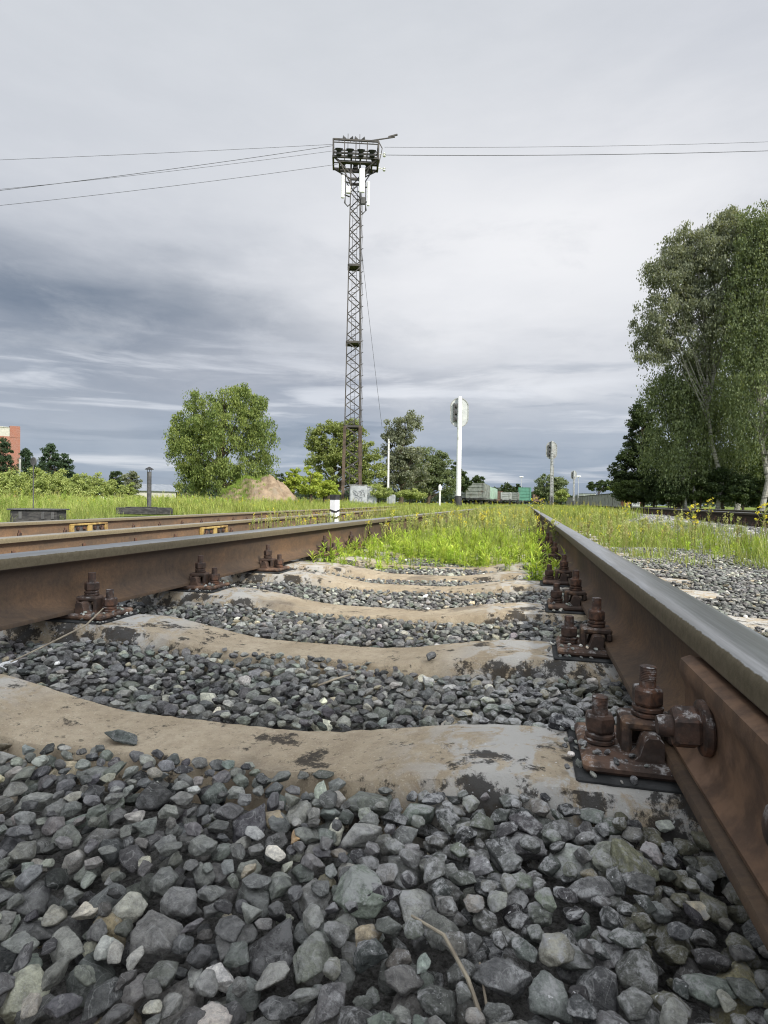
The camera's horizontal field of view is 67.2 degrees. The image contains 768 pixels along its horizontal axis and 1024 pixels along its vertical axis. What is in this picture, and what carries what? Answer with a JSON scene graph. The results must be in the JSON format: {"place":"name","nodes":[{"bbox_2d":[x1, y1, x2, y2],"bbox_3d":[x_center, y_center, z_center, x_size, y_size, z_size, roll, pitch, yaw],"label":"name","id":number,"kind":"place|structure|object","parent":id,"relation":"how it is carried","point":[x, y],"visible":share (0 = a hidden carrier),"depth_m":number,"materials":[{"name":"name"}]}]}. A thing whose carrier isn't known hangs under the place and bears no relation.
{"place":"outdoors","nodes":[
{"label":"outdoors","id":0,"kind":"place"},
{"bbox_2d":[0,426,19,496],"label":"brick building","id":1,"kind":"structure","parent":0,"point":[11,434],"depth_m":211.33,"materials":[{"name":"red brick"}]},
{"bbox_2d":[136,484,178,498],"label":"house","id":2,"kind":"structure","parent":0,"point":[157,489],"depth_m":122.96,"materials":[{"name":"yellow paint"}]},
{"bbox_2d":[214,474,307,504],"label":"meadow grass","id":3,"kind":"structure","parent":0,"point":[230,487],"depth_m":32.13,"materials":[{"name":"green plant"}]},
{"bbox_2d":[0,502,767,1023],"bbox_3d":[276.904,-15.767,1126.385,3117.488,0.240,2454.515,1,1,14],"label":"ground","id":4,"kind":"structure","parent":0,"point":[366,980],"depth_m":0.62,"materials":[{"name":"stone"}]},
{"bbox_2d":[0,437,18,488],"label":"conifer tree","id":5,"kind":"object","parent":4,"relation":"on","point":[7,458],"visible":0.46,"depth_m":61.76,"materials":[{"name":"green plant"}]},
{"bbox_2d":[0,467,39,497],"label":"bush","id":6,"kind":"object","parent":4,"relation":"on","point":[8,482],"visible":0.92,"depth_m":39.69,"materials":[{"name":"green plant"}]},
{"bbox_2d":[13,447,36,497],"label":"conifer tree","id":7,"kind":"object","parent":4,"relation":"on","point":[26,454],"visible":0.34,"depth_m":63.55,"materials":[{"name":"green plant"}]},
{"bbox_2d":[0,964,50,1023],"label":"stone","id":8,"kind":"object","parent":4,"relation":"on","point":[28,979],"visible":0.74,"depth_m":0.49,"materials":[{"name":"grey stone"}]},
{"bbox_2d":[16,467,50,495],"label":"bush","id":9,"kind":"object","parent":4,"relation":"on","point":[40,482],"visible":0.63,"depth_m":41.82,"materials":[{"name":"green plant"}]},
{"bbox_2d":[7,508,69,521],"bbox_3d":[-5.849,0.057,9.804,0.800,0.228,0.480,1,1,-8],"label":"track box","id":10,"kind":"object","parent":4,"relation":"on","point":[33,514],"visible":0.94,"depth_m":9.60,"materials":[{"name":"grey metal"}]},
{"bbox_2d":[34,443,64,494],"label":"conifer tree","id":11,"kind":"object","parent":4,"relation":"on","point":[51,463],"visible":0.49,"depth_m":59.56,"materials":[{"name":"green plant"}]},
{"bbox_2d":[40,469,73,496],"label":"bush","id":12,"kind":"object","parent":4,"relation":"on","point":[55,478],"visible":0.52,"depth_m":43.60,"materials":[{"name":"green plant"}]},
{"bbox_2d":[56,453,75,494],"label":"conifer tree","id":13,"kind":"object","parent":4,"relation":"on","point":[67,461],"visible":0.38,"depth_m":61.64,"materials":[{"name":"green plant"}]},
{"bbox_2d":[61,472,101,498],"bbox_3d":[-21.052,-1.581,39.990,2.658,2.326,2.194,1,1,0],"label":"bush","id":14,"kind":"object","parent":4,"relation":"on","point":[78,484],"visible":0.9,"depth_m":39.68,"materials":[{"name":"green plant"}]},
{"bbox_2d":[82,472,112,497],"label":"bush","id":15,"kind":"object","parent":4,"relation":"on","point":[98,482],"visible":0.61,"depth_m":41.85,"materials":[{"name":"green plant"}]},
{"bbox_2d":[117,482,144,498],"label":"bush","id":16,"kind":"object","parent":4,"relation":"on","point":[128,490],"visible":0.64,"depth_m":41.79,"materials":[{"name":"green plant"}]},
{"bbox_2d":[121,470,142,493],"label":"deciduous tree","id":17,"kind":"object","parent":4,"relation":"on","point":[132,475],"visible":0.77,"depth_m":89.67,"materials":[{"name":"green plant"}]},
{"bbox_2d":[116,507,158,514],"bbox_3d":[-6.224,-0.035,14.603,0.980,0.192,0.240,1,1,-4],"label":"timber","id":18,"kind":"object","parent":4,"relation":"on","point":[142,510],"visible":0.98,"depth_m":14.49,"materials":[{"name":"grey wood"}]},
{"bbox_2d":[145,467,153,506],"bbox_3d":[-6.292,-0.574,15.494,0.230,1.275,0.230,1,1,14],"label":"vent pipe","id":19,"kind":"object","parent":4,"relation":"on","point":[149,479],"visible":0.94,"depth_m":15.45,"materials":[{"name":"grey metal"}]},
{"bbox_2d":[0,488,398,521],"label":"meadow grass","id":20,"kind":"structure","parent":4,"relation":"on","point":[85,507],"depth_m":17.10,"materials":[{"name":"green plant"}]},
{"bbox_2d":[0,505,411,536],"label":"rail","id":21,"kind":"object","parent":4,"relation":"on","point":[8,529],"visible":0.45,"depth_m":7.42,"materials":[{"name":"orange metal"}]},
{"bbox_2d":[69,522,107,531],"bbox_3d":[-3.350,0.178,6.519,0.114,0.109,0.625,1,1,8],"label":"joint bar","id":22,"kind":"object","parent":21,"relation":"attached to","point":[83,527],"visible":0.82,"depth_m":6.48,"materials":[{"name":"yellow paint"}]},
{"bbox_2d":[0,506,423,553],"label":"rail","id":23,"kind":"object","parent":4,"relation":"on","point":[26,543],"visible":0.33,"depth_m":4.58,"materials":[{"name":"orange metal"}]},
{"bbox_2d":[199,525,227,534],"bbox_3d":[-1.829,0.206,6.141,0.114,0.109,0.625,1,1,8],"label":"joint bar","id":24,"kind":"object","parent":23,"relation":"attached to","point":[216,529],"visible":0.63,"depth_m":6.10,"materials":[{"name":"yellow paint"}]},
{"bbox_2d":[163,382,281,498],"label":"birch tree","id":25,"kind":"object","parent":4,"relation":"on","point":[197,472],"visible":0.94,"depth_m":41.17,"materials":[{"name":"green plant"}]},
{"bbox_2d":[0,505,510,630],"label":"rail","id":26,"kind":"object","parent":4,"relation":"on","point":[39,586],"visible":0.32,"depth_m":2.04,"materials":[{"name":"metal"}]},
{"bbox_2d":[220,474,298,502],"bbox_3d":[-7.020,-1.093,32.990,6.400,2.144,4.400,1,1,0],"label":"soil heap","id":27,"kind":"object","parent":4,"relation":"on","point":[278,490],"visible":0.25,"depth_m":31.99,"materials":[{"name":"beige sand"}]},
{"bbox_2d":[283,467,304,495],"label":"bush","id":28,"kind":"object","parent":4,"relation":"on","point":[291,483],"visible":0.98,"depth_m":35.83,"materials":[{"name":"green plant"}]},
{"bbox_2d":[298,465,323,502],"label":"bush","id":29,"kind":"object","parent":4,"relation":"on","point":[314,478],"visible":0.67,"depth_m":36.67,"materials":[{"name":"green plant"}]},
{"bbox_2d":[0,614,631,706],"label":"sleeper","id":30,"kind":"object","parent":4,"relation":"on","point":[505,659],"visible":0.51,"depth_m":1.53,"materials":[{"name":"concrete"}]},
{"bbox_2d":[44,572,138,624],"bbox_3d":[-0.962,0.247,1.752,0.380,0.136,0.176,1,1,13],"label":"rail fastening","id":31,"kind":"object","parent":30,"relation":"on","point":[108,602],"visible":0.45,"depth_m":1.70,"materials":[{"name":"brown metal"}]},
{"bbox_2d":[552,597,612,663],"bbox_3d":[0.597,0.275,1.367,0.380,0.136,0.176,1,1,14],"label":"rail fastening","id":32,"kind":"object","parent":30,"relation":"on","point":[593,629],"visible":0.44,"depth_m":1.37,"materials":[{"name":"brown metal"}]},
{"bbox_2d":[312,479,340,502],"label":"bush","id":33,"kind":"object","parent":4,"relation":"on","point":[326,488],"visible":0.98,"depth_m":34.78,"materials":[{"name":"green plant"}]},
{"bbox_2d":[329,495,339,521],"bbox_3d":[-0.939,-0.046,11.002,0.146,0.565,0.146,1,1,30],"label":"marker post","id":34,"kind":"object","parent":4,"relation":"on","point":[334,503],"visible":0.85,"depth_m":10.95,"materials":[{"name":"white paint"}]},
{"bbox_2d":[261,505,412,516],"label":"weeds","id":35,"kind":"object","parent":4,"relation":"on","point":[327,511],"visible":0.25,"depth_m":13.48,"materials":[{"name":"green plant"}]},
{"bbox_2d":[249,506,431,529],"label":"weeds","id":36,"kind":"object","parent":4,"relation":"on","point":[365,514],"visible":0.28,"depth_m":8.39,"materials":[{"name":"green plant"}]},
{"bbox_2d":[303,417,386,501],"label":"deciduous tree","id":37,"kind":"object","parent":4,"relation":"on","point":[332,460],"visible":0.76,"depth_m":61.17,"materials":[{"name":"green plant"}]},
{"bbox_2d":[349,485,367,503],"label":"equipment cabinet","id":38,"kind":"object","parent":4,"relation":"on","point":[358,493],"visible":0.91,"depth_m":43.71,"materials":[{"name":"metal"}]},
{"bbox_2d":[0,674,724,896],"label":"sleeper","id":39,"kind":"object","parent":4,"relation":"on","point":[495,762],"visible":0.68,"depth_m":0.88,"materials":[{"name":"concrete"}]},
{"bbox_2d":[104,729,137,745],"bbox_3d":[-0.433,0.371,0.957,0.066,0.021,0.034,1,1,14],"label":"stone","id":40,"kind":"object","parent":39,"relation":"on","point":[122,736],"visible":1,"depth_m":0.95,"materials":[{"name":"grey stone"}]},
{"bbox_2d":[548,712,574,730],"bbox_3d":[0.285,0.336,0.924,0.046,0.028,0.032,2,1,39],"label":"stone","id":41,"kind":"object","parent":39,"relation":"on","point":[557,721],"visible":0.94,"depth_m":0.92,"materials":[{"name":"grey stone"}]},
{"bbox_2d":[567,664,682,794],"bbox_3d":[0.454,0.284,0.784,0.380,0.136,0.176,1,1,14],"label":"rail fastening","id":42,"kind":"object","parent":39,"relation":"on","point":[633,730],"visible":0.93,"depth_m":0.79,"materials":[{"name":"brown metal"}]},
{"bbox_2d":[528,505,767,950],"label":"rail","id":43,"kind":"object","parent":42,"relation":"on","point":[710,663],"visible":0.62,"depth_m":0.67,"materials":[{"name":"metal"}]},
{"bbox_2d":[332,134,397,502],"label":"lattice tower","id":44,"kind":"structure","parent":4,"relation":"on","point":[361,200],"depth_m":45.22,"materials":[{"name":"metal"}]},
{"bbox_2d":[0,146,328,190],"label":"overhead wire","id":45,"kind":"object","parent":44,"relation":"attached to","point":[166,169],"visible":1,"depth_m":42.92,"materials":[{"name":"black metal"}]},
{"bbox_2d":[409,151,754,155],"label":"overhead wire","id":46,"kind":"object","parent":44,"relation":"attached to","point":[539,155],"visible":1,"depth_m":45.12,"materials":[{"name":"black metal"}]},
{"bbox_2d":[368,484,393,502],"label":"bush","id":47,"kind":"object","parent":4,"relation":"on","point":[381,492],"visible":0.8,"depth_m":44.47,"materials":[{"name":"green plant"}]},
{"bbox_2d":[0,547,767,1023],"bbox_3d":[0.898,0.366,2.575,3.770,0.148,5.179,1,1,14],"label":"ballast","id":48,"kind":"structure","parent":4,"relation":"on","point":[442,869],"depth_m":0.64,"materials":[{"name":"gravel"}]},
{"bbox_2d":[10,608,103,661],"bbox_3d":[-0.807,0.304,1.465,0.020,0.058,0.354,1,1,6],"label":"dry stalk","id":49,"kind":"object","parent":48,"relation":"on","point":[87,623],"visible":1,"depth_m":1.44,"materials":[{"name":"brown plant"}]},
{"bbox_2d":[71,901,97,919],"bbox_3d":[-0.297,0.400,0.577,0.025,0.014,0.025,1,1,14],"label":"stone","id":50,"kind":"object","parent":48,"relation":"on","point":[86,910],"visible":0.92,"depth_m":0.57,"materials":[{"name":"grey stone"}]},
{"bbox_2d":[93,913,125,947],"bbox_3d":[-0.261,0.400,0.554,0.040,0.021,0.022,1,1,29],"label":"stone","id":51,"kind":"object","parent":48,"relation":"on","point":[111,920],"visible":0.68,"depth_m":0.55,"materials":[{"name":"beige stone"}]},
{"bbox_2d":[197,1001,232,1023],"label":"stone","id":52,"kind":"object","parent":48,"relation":"on","point":[217,1013],"visible":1,"depth_m":0.44,"materials":[{"name":"grey stone"}]},
{"bbox_2d":[206,962,233,992],"bbox_3d":[-0.143,0.403,0.500,0.028,0.017,0.028,1,1,-15],"label":"stone","id":53,"kind":"object","parent":48,"relation":"on","point":[225,978],"visible":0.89,"depth_m":0.49,"materials":[{"name":"grey stone"}]},
{"bbox_2d":[333,863,388,919],"bbox_3d":[-0.027,0.381,0.582,0.052,0.035,0.054,1,1,-15],"label":"stone","id":54,"kind":"object","parent":48,"relation":"on","point":[355,882],"visible":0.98,"depth_m":0.57,"materials":[{"name":"grey stone"}]},
{"bbox_2d":[411,914,481,1011],"bbox_3d":[0.059,0.376,0.452,0.022,0.025,0.169,0,1,-16],"label":"dry stalk","id":55,"kind":"object","parent":48,"relation":"on","point":[462,969],"visible":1,"depth_m":0.47,"materials":[{"name":"beige plant"}]},
{"bbox_2d":[610,838,659,881],"bbox_3d":[0.260,0.366,0.596,0.051,0.037,0.046,1,1,14],"label":"stone","id":56,"kind":"object","parent":48,"relation":"on","point":[625,858],"visible":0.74,"depth_m":0.60,"materials":[{"name":"stone"}]},
{"bbox_2d":[640,841,662,865],"bbox_3d":[0.302,0.387,0.652,0.026,0.029,0.036,1,1,24],"label":"stone","id":57,"kind":"object","parent":48,"relation":"on","point":[651,851],"visible":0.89,"depth_m":0.64,"materials":[{"name":"grey stone"}]},
{"bbox_2d":[685,901,709,920],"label":"stone","id":58,"kind":"object","parent":48,"relation":"on","point":[699,907],"visible":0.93,"depth_m":0.55,"materials":[{"name":"grey stone"}]},
{"bbox_2d":[710,961,767,1023],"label":"stone","id":59,"kind":"object","parent":48,"relation":"on","point":[739,969],"visible":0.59,"depth_m":0.46,"materials":[{"name":"grey stone"}]},
{"bbox_2d":[24,484,765,507],"bbox_3d":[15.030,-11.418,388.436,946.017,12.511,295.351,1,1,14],"label":"wood","id":60,"kind":"object","parent":4,"relation":"on","point":[449,498],"visible":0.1,"depth_m":340.98,"materials":[{"name":"green plant"}]},
{"bbox_2d":[377,409,430,503],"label":"deciduous tree","id":61,"kind":"object","parent":4,"relation":"on","point":[404,464],"visible":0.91,"depth_m":65.23,"materials":[{"name":"green plant"}]},
{"bbox_2d":[394,488,427,503],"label":"bush","id":62,"kind":"object","parent":4,"relation":"on","point":[414,493],"visible":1,"depth_m":49.61,"materials":[{"name":"green plant"}]},
{"bbox_2d":[319,522,544,570],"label":"weeds","id":63,"kind":"object","parent":4,"relation":"on","point":[446,553],"visible":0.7,"depth_m":4.03,"materials":[{"name":"green plant"}]},
{"bbox_2d":[404,447,464,504],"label":"deciduous tree","id":64,"kind":"object","parent":4,"relation":"on","point":[439,472],"visible":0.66,"depth_m":69.40,"materials":[{"name":"green plant"}]},
{"bbox_2d":[306,528,565,580],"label":"weeds","id":65,"kind":"object","parent":4,"relation":"on","point":[540,568],"visible":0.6,"depth_m":3.32,"materials":[{"name":"green plant"}]},
{"bbox_2d":[117,587,767,640],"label":"sleeper","id":66,"kind":"object","parent":4,"relation":"on","point":[253,598],"visible":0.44,"depth_m":2.11,"materials":[{"name":"concrete"}]},
{"bbox_2d":[168,555,233,592],"bbox_3d":[-0.820,0.239,2.330,0.380,0.136,0.176,1,1,14],"label":"rail fastening","id":67,"kind":"object","parent":66,"relation":"on","point":[197,581],"visible":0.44,"depth_m":2.28,"materials":[{"name":"brown metal"}]},
{"bbox_2d":[544,570,586,614],"bbox_3d":[0.739,0.267,1.944,0.380,0.136,0.176,1,1,14],"label":"rail fastening","id":68,"kind":"object","parent":66,"relation":"on","point":[574,591],"visible":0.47,"depth_m":1.95,"materials":[{"name":"brown metal"}]},
{"bbox_2d":[365,504,547,548],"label":"weeds","id":69,"kind":"object","parent":4,"relation":"on","point":[507,514],"visible":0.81,"depth_m":5.66,"materials":[{"name":"green plant"}]},
{"bbox_2d":[450,396,468,505],"bbox_3d":[5.053,-3.922,38.941,1.250,7.650,0.510,1,1,0],"label":"light signal","id":70,"kind":"object","parent":4,"relation":"on","point":[459,410],"visible":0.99,"depth_m":38.85,"materials":[{"name":"white paint"}]},
{"bbox_2d":[450,461,472,492],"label":"deciduous tree","id":71,"kind":"object","parent":4,"relation":"on","point":[465,485],"visible":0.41,"depth_m":89.44,"materials":[{"name":"green plant"}]},
{"bbox_2d":[219,570,724,605],"bbox_3d":[0.105,0.418,2.745,2.680,0.218,0.300,1,1,14],"label":"sleeper","id":72,"kind":"object","parent":4,"relation":"on","point":[313,578],"visible":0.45,"depth_m":2.73,"materials":[{"name":"concrete"}]},
{"bbox_2d":[245,544,292,573],"bbox_3d":[-0.672,0.230,2.933,0.380,0.136,0.176,1,1,13],"label":"rail fastening","id":73,"kind":"object","parent":72,"relation":"on","point":[268,563],"visible":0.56,"depth_m":2.88,"materials":[{"name":"brown metal"}]},
{"bbox_2d":[540,554,571,587],"bbox_3d":[0.887,0.258,2.551,0.380,0.136,0.176,1,1,14],"label":"rail fastening","id":74,"kind":"object","parent":72,"relation":"on","point":[550,579],"visible":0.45,"depth_m":2.56,"materials":[{"name":"brown metal"}]},
{"bbox_2d":[465,483,489,504],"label":"freight wagon","id":75,"kind":"object","parent":4,"relation":"on","point":[478,491],"visible":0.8,"depth_m":93.04,"materials":[{"name":"grey metal"}]},
{"bbox_2d":[292,556,667,575],"bbox_3d":[0.309,0.407,3.575,2.680,0.216,0.300,1,1,14],"label":"sleeper","id":76,"kind":"object","parent":4,"relation":"on","point":[494,568],"visible":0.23,"depth_m":3.57,"materials":[{"name":"concrete"}]},
{"bbox_2d":[308,535,340,557],"bbox_3d":[-0.470,0.219,3.756,0.380,0.136,0.176,1,1,15],"label":"rail fastening","id":77,"kind":"object","parent":76,"relation":"on","point":[324,540],"visible":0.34,"depth_m":3.71,"materials":[{"name":"brown metal"}]},
{"bbox_2d":[537,542,560,566],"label":"rail fastening","id":78,"kind":"object","parent":76,"relation":"on","point":[554,549],"visible":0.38,"depth_m":3.38,"materials":[{"name":"brown metal"}]},
{"bbox_2d":[283,561,693,586],"bbox_3d":[0.204,0.413,3.148,2.680,0.216,0.300,1,1,14],"label":"sleeper","id":79,"kind":"object","parent":4,"relation":"on","point":[346,570],"visible":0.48,"depth_m":3.13,"materials":[{"name":"concrete"}]},
{"bbox_2d":[338,549,649,563],"bbox_3d":[0.446,0.399,4.135,2.680,0.216,0.300,1,1,14],"label":"sleeper","id":80,"kind":"object","parent":4,"relation":"on","point":[381,552],"visible":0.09,"depth_m":4.14,"materials":[{"name":"concrete"}]},
{"bbox_2d":[518,487,530,504],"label":"freight wagon","id":81,"kind":"object","parent":4,"relation":"on","point":[525,495],"visible":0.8,"depth_m":144.97,"materials":[{"name":"teal metal"}]},
{"bbox_2d":[532,473,568,501],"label":"deciduous tree","id":82,"kind":"object","parent":4,"relation":"on","point":[541,490],"visible":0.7,"depth_m":148.66,"materials":[{"name":"green plant"}]},
{"bbox_2d":[546,441,556,505],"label":"light signal","id":83,"kind":"object","parent":4,"relation":"on","point":[551,450],"visible":0.98,"depth_m":65.82,"materials":[{"name":"white paint"}]},
{"bbox_2d":[364,507,767,568],"bbox_3d":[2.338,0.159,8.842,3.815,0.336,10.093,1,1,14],"label":"grass","id":84,"kind":"structure","parent":4,"relation":"on","point":[756,544],"depth_m":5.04,"materials":[{"name":"green plant"}]},
{"bbox_2d":[586,479,609,493],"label":"deciduous tree","id":85,"kind":"object","parent":4,"relation":"on","point":[598,485],"visible":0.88,"depth_m":189.12,"materials":[{"name":"green plant"}]},
{"bbox_2d":[457,512,767,590],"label":"ballast","id":86,"kind":"structure","parent":4,"relation":"on","point":[650,517],"depth_m":7.61,"materials":[{"name":"gravel"}]},
{"bbox_2d":[609,480,648,506],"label":"bush","id":87,"kind":"object","parent":4,"relation":"on","point":[625,491],"visible":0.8,"depth_m":36.80,"materials":[{"name":"green plant"}]},
{"bbox_2d":[606,398,668,506],"bbox_3d":[17.948,-3.905,39.987,4.932,8.068,3.062,1,1,0],"label":"conifer tree","id":88,"kind":"object","parent":4,"relation":"on","point":[627,458],"visible":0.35,"depth_m":39.71,"materials":[{"name":"green plant"}]},
{"bbox_2d":[634,471,675,506],"bbox_3d":[16.559,-1.144,34.999,2.275,2.653,1.836,1,1,-10],"label":"bush","id":89,"kind":"object","parent":4,"relation":"on","point":[648,492],"visible":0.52,"depth_m":34.78,"materials":[{"name":"green plant"}]},
{"bbox_2d":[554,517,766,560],"bbox_3d":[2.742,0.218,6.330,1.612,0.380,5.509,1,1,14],"label":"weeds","id":90,"kind":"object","parent":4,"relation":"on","point":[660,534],"visible":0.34,"depth_m":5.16,"materials":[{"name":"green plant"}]},
{"bbox_2d":[652,476,690,507],"bbox_3d":[16.372,-0.953,32.943,1.960,2.336,1.744,1,1,0],"label":"bush","id":91,"kind":"object","parent":4,"relation":"on","point":[660,496],"visible":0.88,"depth_m":32.69,"materials":[{"name":"green plant"}]},
{"bbox_2d":[591,505,767,526],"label":"rail","id":92,"kind":"object","parent":4,"relation":"on","point":[749,517],"visible":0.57,"depth_m":10.23,"materials":[{"name":"metal"}]},
{"bbox_2d":[605,505,767,512],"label":"rail","id":93,"kind":"object","parent":4,"relation":"on","point":[751,511],"visible":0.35,"depth_m":16.86,"materials":[{"name":"metal"}]},
{"bbox_2d":[634,450,743,507],"bbox_3d":[20.564,-2.224,37.951,8.201,4.874,4.084,1,1,0],"label":"deciduous tree","id":94,"kind":"object","parent":4,"relation":"on","point":[678,505],"visible":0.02,"depth_m":37.84,"materials":[{"name":"green plant"}]},
{"bbox_2d":[625,204,759,508],"bbox_3d":[17.159,-8.308,31.918,7.318,17.128,4.868,1,1,0],"label":"birch tree","id":95,"kind":"object","parent":4,"relation":"on","point":[686,263],"visible":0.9,"depth_m":31.20,"materials":[{"name":"green plant"}]},
{"bbox_2d":[631,332,760,508],"bbox_3d":[17.676,-5.234,33.120,7.062,10.953,4.517,1,1,0],"label":"birch tree","id":96,"kind":"object","parent":4,"relation":"on","point":[675,390],"visible":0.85,"depth_m":32.37,"materials":[{"name":"green plant"}]},
{"bbox_2d":[683,473,716,508],"bbox_3d":[18.157,-1.010,33.038,2.176,2.496,2.074,0,1,-42],"label":"bush","id":97,"kind":"object","parent":4,"relation":"on","point":[695,497],"visible":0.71,"depth_m":32.56,"materials":[{"name":"green plant"}]},
{"bbox_2d":[670,275,767,509],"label":"birch tree","id":98,"kind":"object","parent":4,"relation":"on","point":[736,507],"visible":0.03,"depth_m":43.50,"materials":[{"name":"green plant"}]},
{"bbox_2d":[704,466,739,508],"bbox_3d":[18.834,-1.138,31.970,2.278,2.807,2.097,1,1,0],"label":"bush","id":99,"kind":"object","parent":4,"relation":"on","point":[721,474],"visible":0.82,"depth_m":31.64,"materials":[{"name":"green plant"}]},
{"bbox_2d":[700,199,767,510],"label":"birch tree","id":100,"kind":"object","parent":4,"relation":"on","point":[746,323],"visible":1,"depth_m":29.56,"materials":[{"name":"green plant"}]},
{"bbox_2d":[712,412,767,510],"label":"deciduous tree","id":101,"kind":"object","parent":4,"relation":"on","point":[746,472],"visible":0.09,"depth_m":33.72,"materials":[{"name":"green plant"}]},
{"bbox_2d":[725,474,761,509],"bbox_3d":[19.347,-0.864,31.051,1.999,2.307,1.799,1,1,0],"label":"bush","id":102,"kind":"object","parent":4,"relation":"on","point":[745,486],"visible":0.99,"depth_m":30.70,"materials":[{"name":"green plant"}]},
{"bbox_2d":[742,464,767,506],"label":"bush","id":103,"kind":"object","parent":4,"relation":"on","point":[760,481],"visible":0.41,"depth_m":30.66,"materials":[{"name":"green plant"}]},
{"bbox_2d":[0,0,767,506],"label":"sky","id":104,"kind":"structure","parent":0,"point":[508,286],"materials":[{"name":"grey"}]},
{"bbox_2d":[142,496,652,521],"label":"meadow grass","id":105,"kind":"structure","parent":0,"point":[263,507],"depth_m":16.70,"materials":[{"name":"green plant"}]},
{"bbox_2d":[566,493,620,505],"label":"panel wall","id":106,"kind":"structure","parent":0,"point":[603,499],"depth_m":125.59,"materials":[{"name":"grey concrete"}]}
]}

